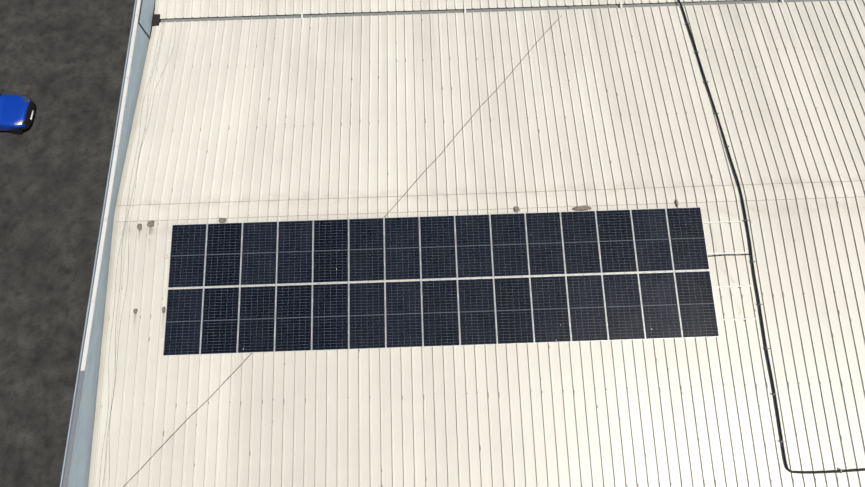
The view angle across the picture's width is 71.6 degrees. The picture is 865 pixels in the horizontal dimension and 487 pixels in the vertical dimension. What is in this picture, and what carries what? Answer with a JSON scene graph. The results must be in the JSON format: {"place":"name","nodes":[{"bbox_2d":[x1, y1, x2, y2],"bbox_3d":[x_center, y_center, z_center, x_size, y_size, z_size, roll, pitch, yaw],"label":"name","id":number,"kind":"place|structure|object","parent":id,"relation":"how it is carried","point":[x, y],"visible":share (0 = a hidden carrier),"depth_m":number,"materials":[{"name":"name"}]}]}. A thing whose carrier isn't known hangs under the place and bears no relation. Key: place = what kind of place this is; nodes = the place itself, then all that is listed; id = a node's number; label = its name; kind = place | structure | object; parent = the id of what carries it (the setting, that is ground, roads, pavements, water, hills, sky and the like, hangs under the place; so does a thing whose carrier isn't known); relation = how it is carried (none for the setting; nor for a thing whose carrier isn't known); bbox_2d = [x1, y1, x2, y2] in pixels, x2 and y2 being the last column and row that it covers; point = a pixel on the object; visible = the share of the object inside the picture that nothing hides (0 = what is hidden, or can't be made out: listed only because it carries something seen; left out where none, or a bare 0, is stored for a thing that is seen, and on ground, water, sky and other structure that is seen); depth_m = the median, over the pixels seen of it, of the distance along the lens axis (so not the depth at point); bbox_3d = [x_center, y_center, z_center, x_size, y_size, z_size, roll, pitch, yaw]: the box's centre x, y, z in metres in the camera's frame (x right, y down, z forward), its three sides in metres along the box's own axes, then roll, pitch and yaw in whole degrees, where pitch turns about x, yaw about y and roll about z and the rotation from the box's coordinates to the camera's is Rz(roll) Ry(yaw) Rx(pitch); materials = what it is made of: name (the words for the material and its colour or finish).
{"place":"outdoors","nodes":[
{"label":"outdoors","id":0,"kind":"place"},
{"bbox_2d":[0,0,134,486],"bbox_3d":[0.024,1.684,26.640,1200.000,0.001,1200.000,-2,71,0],"label":"yard ground","id":1,"kind":"structure","parent":0,"point":[62,64],"depth_m":27.98,"materials":[{"name":"asphalt"}]},
{"bbox_2d":[0,89,34,133],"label":"car","id":2,"kind":"object","parent":1,"relation":"on","point":[17,112],"visible":1,"depth_m":28.68,"materials":[{"name":"blue paint"}]},
{"bbox_2d":[60,0,160,486],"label":"gutter","id":3,"kind":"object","parent":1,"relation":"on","point":[78,448],"depth_m":17.27,"materials":[{"name":"white metal"}]},
{"bbox_2d":[154,0,727,18],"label":"roof","id":4,"kind":"structure","parent":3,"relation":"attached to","point":[167,9],"depth_m":21.25,"materials":[{"name":"paint"}]},
{"bbox_2d":[88,0,864,486],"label":"roof sheeting","id":5,"kind":"object","parent":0,"point":[578,106],"visible":0.85,"depth_m":18.07,"materials":[{"name":"paint"}]},
{"bbox_2d":[99,6,569,486],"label":"roof cables","id":6,"kind":"object","parent":5,"relation":"on","point":[128,259],"visible":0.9,"depth_m":17.73,"materials":[{"name":"grey plastic"}]},
{"bbox_2d":[133,199,677,313],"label":"roof stains","id":7,"kind":"object","parent":5,"relation":"on","point":[224,220],"visible":0.96,"depth_m":17.96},
{"bbox_2d":[162,221,755,339],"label":"mounting rails","id":8,"kind":"object","parent":5,"relation":"on","point":[745,319],"visible":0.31,"depth_m":17.38,"materials":[{"name":"silver metal"}]},
{"bbox_2d":[163,207,718,355],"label":"solar panels","id":9,"kind":"object","parent":8,"relation":"on","point":[329,316],"visible":1,"depth_m":17.39,"materials":[{"name":"glass"},{"name":"silicon"},{"name":"aluminium"}]},
{"bbox_2d":[100,23,852,486],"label":"fixing screws","id":10,"kind":"object","parent":5,"relation":"on","point":[488,207],"visible":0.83,"depth_m":17.75,"materials":[{"name":"grey metal"}]},
{"bbox_2d":[161,0,843,22],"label":"pipe","id":11,"kind":"object","parent":5,"relation":"on","point":[464,10],"visible":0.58,"depth_m":21.27,"materials":[{"name":"silver metal"}]},
{"bbox_2d":[504,473,860,486],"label":"end lap rib caps","id":12,"kind":"object","parent":5,"relation":"on","point":[693,480],"visible":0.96,"depth_m":16.18,"materials":[{"name":"white"}]},
{"bbox_2d":[685,23,841,472],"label":"cable clamps","id":13,"kind":"object","parent":5,"relation":"on","point":[751,261],"visible":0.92,"depth_m":17.54,"materials":[{"name":"grey"}]},
{"bbox_2d":[678,0,864,473],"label":"cable conduit","id":14,"kind":"object","parent":5,"relation":"on","point":[776,404],"visible":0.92,"depth_m":17.45,"materials":[{"name":"black plastic"}]}
]}

